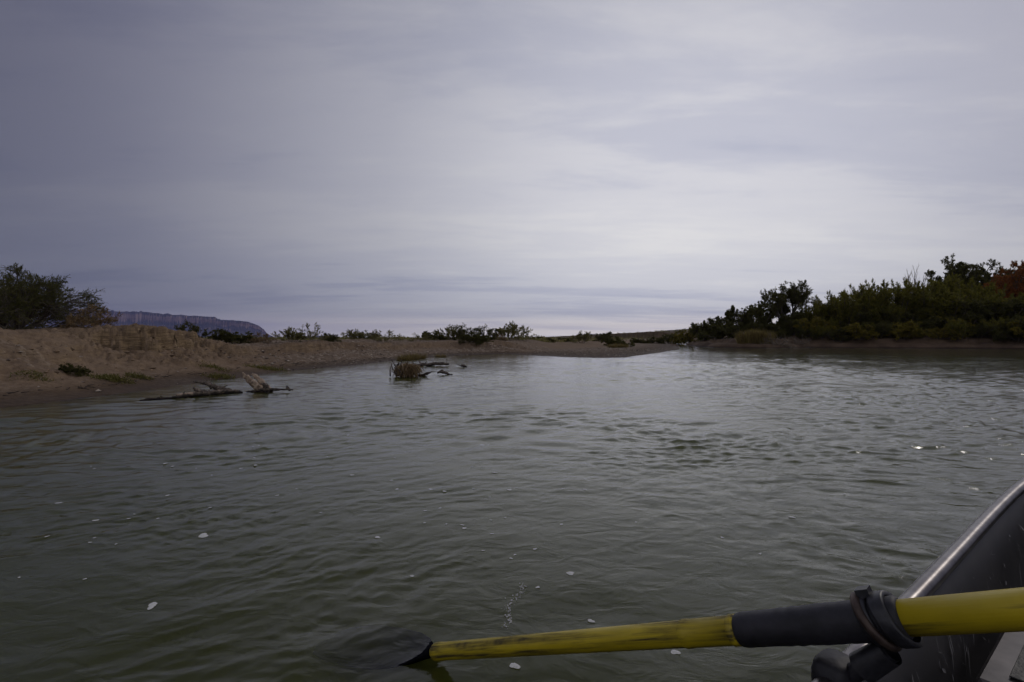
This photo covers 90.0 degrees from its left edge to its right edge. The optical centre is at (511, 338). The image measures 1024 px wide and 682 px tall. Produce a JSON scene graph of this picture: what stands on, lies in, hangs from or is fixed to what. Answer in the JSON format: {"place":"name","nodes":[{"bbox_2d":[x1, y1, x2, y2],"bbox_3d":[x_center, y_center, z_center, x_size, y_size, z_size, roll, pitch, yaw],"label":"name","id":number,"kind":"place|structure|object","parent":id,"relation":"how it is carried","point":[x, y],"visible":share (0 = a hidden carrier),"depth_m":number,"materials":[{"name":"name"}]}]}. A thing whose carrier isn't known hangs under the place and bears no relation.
{"place":"outdoors","nodes":[
{"label":"outdoors","id":0,"kind":"place"},
{"bbox_2d":[25,308,272,336],"bbox_3d":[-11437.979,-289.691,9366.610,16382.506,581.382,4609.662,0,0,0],"label":"mesa","id":1,"kind":"structure","parent":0,"point":[170,321],"depth_m":8456.33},
{"bbox_2d":[0,322,1023,681],"bbox_3d":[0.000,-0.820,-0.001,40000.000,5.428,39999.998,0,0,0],"label":"ground","id":2,"kind":"structure","parent":0,"point":[254,586],"depth_m":4.73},
{"bbox_2d":[0,262,105,329],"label":"mesquite tree","id":3,"kind":"object","parent":2,"relation":"on","point":[23,304],"visible":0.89,"depth_m":16.97,"materials":[{"name":"green plant"}]},
{"bbox_2d":[58,362,93,376],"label":"leafy weed","id":4,"kind":"object","parent":2,"relation":"on","point":[78,370],"visible":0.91,"depth_m":10.25,"materials":[{"name":"green plant"}]},
{"bbox_2d":[59,303,121,328],"bbox_3d":[-13.885,-0.596,16.941,1.740,1.146,1.777,0,0,33],"label":"dry bush","id":5,"kind":"object","parent":2,"relation":"on","point":[73,322],"visible":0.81,"depth_m":16.58,"materials":[{"name":"brown plant"}]},
{"bbox_2d":[9,360,290,383],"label":"grass","id":6,"kind":"structure","parent":2,"relation":"on","point":[113,377],"depth_m":11.05,"materials":[{"name":"green plant"}]},
{"bbox_2d":[8,332,363,379],"bbox_3d":[-8.997,0.317,15.354,2.711,1.041,17.661,0,0,7],"label":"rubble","id":7,"kind":"object","parent":2,"relation":"on","point":[133,359],"visible":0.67,"depth_m":12.79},
{"bbox_2d":[174,319,212,337],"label":"mesquite bush","id":8,"kind":"object","parent":2,"relation":"on","point":[194,328],"visible":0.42,"depth_m":21.08,"materials":[{"name":"green plant"}]},
{"bbox_2d":[3,357,390,395],"bbox_3d":[-7.453,0.851,15.265,1.398,0.218,17.487,0,0,8],"label":"debris","id":9,"kind":"object","parent":2,"relation":"on","point":[81,387],"visible":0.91,"depth_m":10.93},
{"bbox_2d":[207,328,256,343],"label":"bush","id":10,"kind":"object","parent":2,"relation":"on","point":[225,336],"visible":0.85,"depth_m":21.61,"materials":[{"name":"green plant"}]},
{"bbox_2d":[248,332,276,343],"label":"dry bush","id":11,"kind":"object","parent":2,"relation":"on","point":[261,339],"visible":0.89,"depth_m":21.85,"materials":[{"name":"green plant"}]},
{"bbox_2d":[270,327,308,342],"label":"creosote bush","id":12,"kind":"object","parent":2,"relation":"on","point":[293,335],"visible":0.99,"depth_m":22.83,"materials":[{"name":"green plant"}]},
{"bbox_2d":[296,322,327,341],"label":"creosote bush","id":13,"kind":"object","parent":2,"relation":"on","point":[314,333],"visible":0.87,"depth_m":23.36,"materials":[{"name":"green plant"}]},
{"bbox_2d":[322,333,341,341],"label":"bush","id":14,"kind":"object","parent":2,"relation":"on","point":[333,338],"visible":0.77,"depth_m":26.84,"materials":[{"name":"green plant"}]},
{"bbox_2d":[0,340,669,391],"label":"gravel","id":15,"kind":"structure","parent":2,"relation":"on","point":[97,390],"depth_m":23.80,"materials":[{"name":"gravel"}]},
{"bbox_2d":[341,328,374,338],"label":"scrub bush","id":16,"kind":"object","parent":2,"relation":"on","point":[356,334],"visible":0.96,"depth_m":32.66,"materials":[{"name":"green plant"}]},
{"bbox_2d":[361,330,381,339],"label":"scrub bush","id":17,"kind":"object","parent":2,"relation":"on","point":[370,334],"visible":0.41,"depth_m":33.84,"materials":[{"name":"green plant"}]},
{"bbox_2d":[371,329,404,341],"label":"scrub bush","id":18,"kind":"object","parent":2,"relation":"on","point":[381,339],"visible":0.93,"depth_m":32.92,"materials":[{"name":"green plant"}]},
{"bbox_2d":[395,354,414,360],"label":"grass tussock","id":19,"kind":"object","parent":2,"relation":"on","point":[406,358],"depth_m":23.40,"materials":[{"name":"green plant"}]},
{"bbox_2d":[399,352,420,359],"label":"grass tussock","id":20,"kind":"object","parent":2,"relation":"on","point":[417,357],"depth_m":24.29,"materials":[{"name":"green plant"}]},
{"bbox_2d":[408,333,432,341],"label":"scrub bush","id":21,"kind":"object","parent":2,"relation":"on","point":[426,337],"visible":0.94,"depth_m":37.84,"materials":[{"name":"green plant"}]},
{"bbox_2d":[417,330,456,340],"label":"scrub bush","id":22,"kind":"object","parent":2,"relation":"on","point":[433,336],"visible":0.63,"depth_m":39.48,"materials":[{"name":"green plant"}]},
{"bbox_2d":[435,324,462,338],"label":"scrub bush","id":23,"kind":"object","parent":2,"relation":"on","point":[448,331],"visible":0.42,"depth_m":39.68,"materials":[{"name":"green plant"}]},
{"bbox_2d":[452,324,480,339],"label":"scrub bush","id":24,"kind":"object","parent":2,"relation":"on","point":[460,331],"visible":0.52,"depth_m":37.74,"materials":[{"name":"green plant"}]},
{"bbox_2d":[457,333,483,345],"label":"slope bush","id":25,"kind":"object","parent":2,"relation":"on","point":[469,338],"visible":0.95,"depth_m":34.24,"materials":[{"name":"green plant"}]},
{"bbox_2d":[473,334,493,343],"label":"slope bush","id":26,"kind":"object","parent":2,"relation":"on","point":[485,339],"visible":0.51,"depth_m":34.95,"materials":[{"name":"green plant"}]},
{"bbox_2d":[472,324,500,339],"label":"slope bush","id":27,"kind":"object","parent":2,"relation":"on","point":[489,332],"visible":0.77,"depth_m":36.71,"materials":[{"name":"green plant"}]},
{"bbox_2d":[204,326,778,342],"bbox_3d":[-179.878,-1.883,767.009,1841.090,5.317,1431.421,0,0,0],"label":"scrub","id":28,"kind":"object","parent":2,"relation":"on","point":[536,338],"visible":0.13,"depth_m":66.76,"materials":[{"name":"green plant"}]},
{"bbox_2d":[492,333,507,340],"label":"slope bush","id":29,"kind":"object","parent":2,"relation":"on","point":[501,337],"visible":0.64,"depth_m":37.91,"materials":[{"name":"green plant"}]},
{"bbox_2d":[492,320,532,340],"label":"scrub bush","id":30,"kind":"object","parent":2,"relation":"on","point":[513,331],"visible":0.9,"depth_m":43.49,"materials":[{"name":"green plant"}]},
{"bbox_2d":[510,327,537,340],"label":"scrub bush","id":31,"kind":"object","parent":2,"relation":"on","point":[524,335],"visible":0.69,"depth_m":46.05,"materials":[{"name":"green plant"}]},
{"bbox_2d":[534,336,555,342],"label":"scrub bush","id":32,"kind":"object","parent":2,"relation":"on","point":[551,339],"visible":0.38,"depth_m":59.69,"materials":[{"name":"green plant"}]},
{"bbox_2d":[568,330,592,342],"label":"scrub bush","id":33,"kind":"object","parent":2,"relation":"on","point":[584,337],"visible":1,"depth_m":65.69,"materials":[{"name":"green plant"}]},
{"bbox_2d":[592,331,612,341],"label":"scrub bush","id":34,"kind":"object","parent":2,"relation":"on","point":[602,336],"visible":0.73,"depth_m":89.70,"materials":[{"name":"green plant"}]},
{"bbox_2d":[601,336,634,346],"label":"scrub bush","id":35,"kind":"object","parent":2,"relation":"on","point":[608,340],"visible":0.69,"depth_m":51.67,"materials":[{"name":"green plant"}]},
{"bbox_2d":[631,338,651,343],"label":"scrub bush","id":36,"kind":"object","parent":2,"relation":"on","point":[635,340],"visible":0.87,"depth_m":84.16,"materials":[{"name":"green plant"}]},
{"bbox_2d":[649,337,666,343],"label":"scrub bush","id":37,"kind":"object","parent":2,"relation":"on","point":[660,340],"visible":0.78,"depth_m":89.07,"materials":[{"name":"green plant"}]},
{"bbox_2d":[656,331,677,343],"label":"scrub bush","id":38,"kind":"object","parent":2,"relation":"on","point":[671,335],"visible":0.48,"depth_m":90.96,"materials":[{"name":"green plant"}]},
{"bbox_2d":[669,332,683,343],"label":"bank bush","id":39,"kind":"object","parent":2,"relation":"on","point":[675,339],"visible":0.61,"depth_m":87.63,"materials":[{"name":"green plant"}]},
{"bbox_2d":[677,327,698,343],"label":"bank bush","id":40,"kind":"object","parent":2,"relation":"on","point":[688,337],"visible":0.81,"depth_m":79.58,"materials":[{"name":"green plant"}]},
{"bbox_2d":[689,320,709,340],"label":"bank tree","id":41,"kind":"object","parent":2,"relation":"on","point":[694,329],"visible":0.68,"depth_m":73.62,"materials":[{"name":"green plant"}]},
{"bbox_2d":[696,316,735,340],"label":"bank tree","id":42,"kind":"object","parent":2,"relation":"on","point":[718,321],"visible":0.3,"depth_m":65.75,"materials":[{"name":"green plant"}]},
{"bbox_2d":[697,323,741,339],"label":"undergrowth shrub","id":43,"kind":"object","parent":2,"relation":"on","point":[719,331],"visible":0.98,"depth_m":61.13,"materials":[{"name":"green plant"}]},
{"bbox_2d":[722,305,753,337],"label":"bank tree","id":44,"kind":"object","parent":2,"relation":"on","point":[732,314],"visible":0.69,"depth_m":65.39,"materials":[{"name":"green plant"}]},
{"bbox_2d":[732,331,751,343],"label":"reed clump","id":45,"kind":"object","parent":2,"relation":"on","point":[739,339],"visible":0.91,"depth_m":54.21,"materials":[{"name":"brown plant"}]},
{"bbox_2d":[734,321,762,336],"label":"undergrowth shrub","id":46,"kind":"object","parent":2,"relation":"on","point":[752,325],"visible":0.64,"depth_m":58.24,"materials":[{"name":"green plant"}]},
{"bbox_2d":[739,328,759,342],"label":"reed clump","id":47,"kind":"object","parent":2,"relation":"on","point":[750,337],"visible":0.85,"depth_m":53.80,"materials":[{"name":"green plant"}]},
{"bbox_2d":[750,328,767,343],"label":"reed clump","id":48,"kind":"object","parent":2,"relation":"on","point":[758,337],"visible":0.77,"depth_m":53.51,"materials":[{"name":"brown plant"}]},
{"bbox_2d":[747,305,781,330],"bbox_3d":[30.071,-2.176,61.116,3.494,3.696,3.742,0,0,18],"label":"bank tree","id":49,"kind":"object","parent":2,"relation":"on","point":[760,316],"visible":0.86,"depth_m":60.72,"materials":[{"name":"green plant"}]},
{"bbox_2d":[758,330,777,343],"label":"reed clump","id":50,"kind":"object","parent":2,"relation":"on","point":[766,336],"visible":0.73,"depth_m":53.20,"materials":[{"name":"brown plant"}]},
{"bbox_2d":[755,323,790,336],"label":"undergrowth shrub","id":51,"kind":"object","parent":2,"relation":"on","point":[771,327],"visible":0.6,"depth_m":58.04,"materials":[{"name":"green plant"}]},
{"bbox_2d":[760,331,796,347],"bbox_3d":[27.380,0.382,52.720,3.998,2.408,2.350,0,0,3],"label":"dead brush","id":52,"kind":"object","parent":2,"relation":"on","point":[773,342],"visible":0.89,"depth_m":52.56,"materials":[{"name":"brown plant"}]},
{"bbox_2d":[746,280,819,321],"bbox_3d":[32.542,-4.003,63.343,9.552,6.860,7.814,0,0,-34],"label":"round tree","id":53,"kind":"object","parent":2,"relation":"on","point":[794,295],"visible":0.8,"depth_m":62.10,"materials":[{"name":"green plant"}]},
{"bbox_2d":[778,311,806,333],"bbox_3d":[34.076,-1.907,61.385,3.219,2.867,3.446,0,0,-39],"label":"bank tree","id":54,"kind":"object","parent":2,"relation":"on","point":[796,313],"visible":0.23,"depth_m":60.64,"materials":[{"name":"green plant"}]},
{"bbox_2d":[779,310,810,328],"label":"undergrowth shrub","id":55,"kind":"object","parent":2,"relation":"on","point":[785,317],"visible":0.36,"depth_m":60.66,"materials":[{"name":"green plant"}]},
{"bbox_2d":[792,334,810,344],"bbox_3d":[30.625,0.378,54.520,1.708,1.823,2.906,0,0,7],"label":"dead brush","id":56,"kind":"object","parent":2,"relation":"on","point":[795,340],"visible":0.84,"depth_m":54.40,"materials":[{"name":"brown plant"}]},
{"bbox_2d":[793,315,836,336],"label":"undergrowth shrub","id":57,"kind":"object","parent":2,"relation":"on","point":[815,322],"visible":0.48,"depth_m":57.57,"materials":[{"name":"green plant"}]},
{"bbox_2d":[799,299,835,332],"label":"willow shrub","id":58,"kind":"object","parent":2,"relation":"on","point":[820,312],"visible":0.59,"depth_m":60.28,"materials":[{"name":"green plant"}]},
{"bbox_2d":[815,289,862,326],"bbox_3d":[38.786,-3.201,59.840,4.959,5.095,4.884,0,0,3],"label":"willow shrub","id":59,"kind":"object","parent":2,"relation":"on","point":[833,301],"visible":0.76,"depth_m":59.06,"materials":[{"name":"green plant"}]},
{"bbox_2d":[833,283,867,300],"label":"willow shrub","id":60,"kind":"object","parent":2,"relation":"on","point":[847,291],"visible":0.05,"depth_m":61.74,"materials":[{"name":"green plant"}]},
{"bbox_2d":[833,322,879,339],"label":"undergrowth shrub","id":61,"kind":"object","parent":2,"relation":"on","point":[855,330],"visible":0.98,"depth_m":53.88,"materials":[{"name":"green plant"}]},
{"bbox_2d":[840,311,875,329],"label":"undergrowth shrub","id":62,"kind":"object","parent":2,"relation":"on","point":[865,317],"visible":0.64,"depth_m":57.68,"materials":[{"name":"green plant"}]},
{"bbox_2d":[837,284,889,325],"bbox_3d":[41.215,-3.760,59.799,5.222,5.448,5.303,0,0,24],"label":"willow shrub","id":63,"kind":"object","parent":2,"relation":"on","point":[864,298],"visible":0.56,"depth_m":59.39,"materials":[{"name":"green plant"}]},
{"bbox_2d":[849,278,903,308],"bbox_3d":[44.815,-4.490,61.893,5.502,5.653,5.418,0,0,-10],"label":"willow shrub","id":64,"kind":"object","parent":2,"relation":"on","point":[880,290],"visible":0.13,"depth_m":60.90,"materials":[{"name":"green plant"}]},
{"bbox_2d":[862,321,892,338],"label":"undergrowth shrub","id":65,"kind":"object","parent":2,"relation":"on","point":[880,328],"visible":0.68,"depth_m":54.13,"materials":[{"name":"green plant"}]},
{"bbox_2d":[875,282,918,313],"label":"willow shrub","id":66,"kind":"object","parent":2,"relation":"on","point":[906,293],"visible":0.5,"depth_m":58.51,"materials":[{"name":"green plant"}]},
{"bbox_2d":[882,319,923,339],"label":"undergrowth shrub","id":67,"kind":"object","parent":2,"relation":"on","point":[898,331],"visible":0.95,"depth_m":52.73,"materials":[{"name":"green plant"}]},
{"bbox_2d":[877,277,931,320],"bbox_3d":[47.744,-4.805,61.750,5.124,5.628,5.204,0,0,11],"label":"willow shrub","id":68,"kind":"object","parent":2,"relation":"on","point":[906,281],"visible":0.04,"depth_m":61.74,"materials":[{"name":"green plant"}]},
{"bbox_2d":[905,264,928,286],"bbox_3d":[49.982,-5.946,63.804,3.158,6.936,2.700,0,0,-28],"label":"bare tree","id":69,"kind":"object","parent":2,"relation":"on","point":[925,278],"visible":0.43,"depth_m":63.30,"materials":[{"name":"grey plant"}]},
{"bbox_2d":[912,330,926,338],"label":"undergrowth shrub","id":70,"kind":"object","parent":2,"relation":"on","point":[918,332],"visible":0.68,"depth_m":52.63,"materials":[{"name":"green plant"}]},
{"bbox_2d":[892,282,951,312],"bbox_3d":[47.700,-3.964,58.970,5.241,4.895,5.162,0,0,-23],"label":"willow shrub","id":71,"kind":"object","parent":2,"relation":"on","point":[922,300],"visible":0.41,"depth_m":58.23,"materials":[{"name":"green plant"}]},
{"bbox_2d":[915,319,949,335],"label":"undergrowth shrub","id":72,"kind":"object","parent":2,"relation":"on","point":[926,323],"visible":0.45,"depth_m":54.21,"materials":[{"name":"green plant"}]},
{"bbox_2d":[912,273,961,299],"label":"willow shrub","id":73,"kind":"object","parent":2,"relation":"on","point":[936,283],"visible":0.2,"depth_m":59.47,"materials":[{"name":"green plant"}]},
{"bbox_2d":[920,327,961,339],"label":"undergrowth shrub","id":74,"kind":"object","parent":2,"relation":"on","point":[942,333],"visible":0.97,"depth_m":51.40,"materials":[{"name":"green plant"}]},
{"bbox_2d":[924,262,963,296],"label":"cottonwood","id":75,"kind":"object","parent":2,"relation":"on","point":[931,273],"visible":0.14,"depth_m":73.73,"materials":[{"name":"green plant"}]},
{"bbox_2d":[916,276,973,301],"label":"willow shrub","id":76,"kind":"object","parent":2,"relation":"on","point":[942,290],"visible":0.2,"depth_m":58.59,"materials":[{"name":"green plant"}]},
{"bbox_2d":[919,287,983,321],"bbox_3d":[47.542,-3.204,56.331,5.242,4.658,5.322,0,0,-28],"label":"undergrowth shrub","id":77,"kind":"object","parent":2,"relation":"on","point":[942,304],"visible":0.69,"depth_m":55.14,"materials":[{"name":"green plant"}]},
{"bbox_2d":[928,315,975,336],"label":"undergrowth shrub","id":78,"kind":"object","parent":2,"relation":"on","point":[953,320],"visible":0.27,"depth_m":52.77,"materials":[{"name":"green plant"}]},
{"bbox_2d":[944,319,976,340],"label":"undergrowth shrub","id":79,"kind":"object","parent":2,"relation":"on","point":[959,329],"visible":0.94,"depth_m":50.82,"materials":[{"name":"green plant"}]},
{"bbox_2d":[940,253,982,290],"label":"cottonwood","id":80,"kind":"object","parent":2,"relation":"on","point":[961,267],"visible":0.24,"depth_m":73.66,"materials":[{"name":"green plant"}]},
{"bbox_2d":[938,311,987,334],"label":"undergrowth shrub","id":81,"kind":"object","parent":2,"relation":"on","point":[969,316],"visible":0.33,"depth_m":52.43,"materials":[{"name":"green plant"}]},
{"bbox_2d":[939,277,995,300],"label":"willow shrub","id":82,"kind":"object","parent":2,"relation":"on","point":[971,284],"visible":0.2,"depth_m":57.03,"materials":[{"name":"green plant"}]},
{"bbox_2d":[943,291,997,304],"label":"undergrowth shrub","id":83,"kind":"object","parent":2,"relation":"on","point":[974,296],"visible":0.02,"depth_m":55.23,"materials":[{"name":"green plant"}]},
{"bbox_2d":[962,322,998,337],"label":"undergrowth shrub","id":84,"kind":"object","parent":2,"relation":"on","point":[979,330],"visible":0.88,"depth_m":50.54,"materials":[{"name":"green plant"}]},
{"bbox_2d":[965,259,1000,290],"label":"cottonwood","id":85,"kind":"object","parent":2,"relation":"on","point":[986,276],"visible":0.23,"depth_m":74.58,"materials":[{"name":"green plant"}]},
{"bbox_2d":[976,282,1006,297],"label":"willow shrub","id":86,"kind":"object","parent":2,"relation":"on","point":[980,289],"visible":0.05,"depth_m":57.01,"materials":[{"name":"green plant"}]},
{"bbox_2d":[965,289,1023,321],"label":"undergrowth shrub","id":87,"kind":"object","parent":2,"relation":"on","point":[999,299],"visible":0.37,"depth_m":53.42,"materials":[{"name":"green plant"}]},
{"bbox_2d":[980,317,1015,339],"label":"undergrowth shrub","id":88,"kind":"object","parent":2,"relation":"on","point":[999,324],"visible":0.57,"depth_m":50.06,"materials":[{"name":"green plant"}]},
{"bbox_2d":[982,273,1023,299],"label":"tamarisk","id":89,"kind":"object","parent":2,"relation":"on","point":[1013,291],"visible":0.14,"depth_m":60.20,"materials":[{"name":"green plant"}]},
{"bbox_2d":[985,259,1023,298],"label":"tamarisk","id":90,"kind":"object","parent":2,"relation":"on","point":[1019,276],"visible":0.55,"depth_m":59.99,"materials":[{"name":"red plant"}]},
{"bbox_2d":[992,267,1016,289],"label":"cottonwood","id":91,"kind":"object","parent":2,"relation":"on","point":[995,273],"visible":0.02,"depth_m":77.67,"materials":[{"name":"green plant"}]},
{"bbox_2d":[992,315,1023,341],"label":"undergrowth shrub","id":92,"kind":"object","parent":2,"relation":"on","point":[999,335],"visible":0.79,"depth_m":49.13,"materials":[{"name":"green plant"}]},
{"bbox_2d":[1009,320,1023,338],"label":"undergrowth shrub","id":93,"kind":"object","parent":2,"relation":"on","point":[1016,329],"visible":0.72,"depth_m":48.33,"materials":[{"name":"green plant"}]},
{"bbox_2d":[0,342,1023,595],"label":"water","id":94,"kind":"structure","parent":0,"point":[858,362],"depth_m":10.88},
{"bbox_2d":[147,602,156,609],"bbox_3d":[-1.348,0.999,1.914,0.030,0.002,0.060,0,0,-13],"label":"foam fleck","id":95,"kind":"object","parent":94,"relation":"on","point":[151,605],"visible":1,"depth_m":1.91},
{"bbox_2d":[139,380,242,400],"bbox_3d":[-5.559,0.883,8.909,0.317,0.322,1.593,0,0,36],"label":"driftwood branch","id":96,"kind":"object","parent":94,"relation":"on","point":[216,390],"visible":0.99,"depth_m":9.03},
{"bbox_2d":[242,372,292,396],"bbox_3d":[-4.577,0.867,9.656,0.957,0.476,0.336,0,0,0],"label":"driftwood stump","id":97,"kind":"object","parent":94,"relation":"in","point":[260,385],"visible":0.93,"depth_m":9.56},
{"bbox_2d":[389,359,434,381],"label":"debris clump","id":98,"kind":"object","parent":94,"relation":"in","point":[404,370],"visible":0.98,"depth_m":13.25,"materials":[{"name":"brown plant"}]},
{"bbox_2d":[418,360,448,365],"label":"floating branch","id":99,"kind":"object","parent":94,"relation":"on","point":[433,363],"visible":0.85,"depth_m":18.57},
{"bbox_2d":[437,369,452,374],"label":"floating branch","id":100,"kind":"object","parent":94,"relation":"in","point":[443,371],"visible":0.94,"depth_m":14.18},
{"bbox_2d":[509,663,519,668],"bbox_3d":[0.009,0.996,1.560,0.034,0.001,0.027,0,0,10],"label":"foam fleck","id":101,"kind":"object","parent":94,"relation":"on","point":[514,665],"visible":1,"depth_m":1.55},
{"bbox_2d":[503,582,526,626],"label":"bubbles","id":102,"kind":"object","parent":94,"relation":"on","point":[509,620],"visible":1,"depth_m":1.92,"materials":[{"name":"liquid"}]},
{"bbox_2d":[811,477,1023,681],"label":"rowing boat","id":103,"kind":"object","parent":94,"relation":"on","point":[984,551],"visible":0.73,"depth_m":1.21,"materials":[{"name":"metal"}]},
{"bbox_2d":[811,592,902,681],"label":"oarlock","id":104,"kind":"object","parent":103,"relation":"attached to","point":[871,662],"visible":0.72,"depth_m":0.77,"materials":[{"name":"metal"}]},
{"bbox_2d":[313,585,1023,668],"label":"oar","id":105,"kind":"object","parent":104,"relation":"on","point":[907,623],"visible":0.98,"depth_m":0.89,"materials":[{"name":"yellow wood"}]},
{"bbox_2d":[0,0,1023,337],"label":"sky","id":106,"kind":"structure","parent":0,"point":[550,168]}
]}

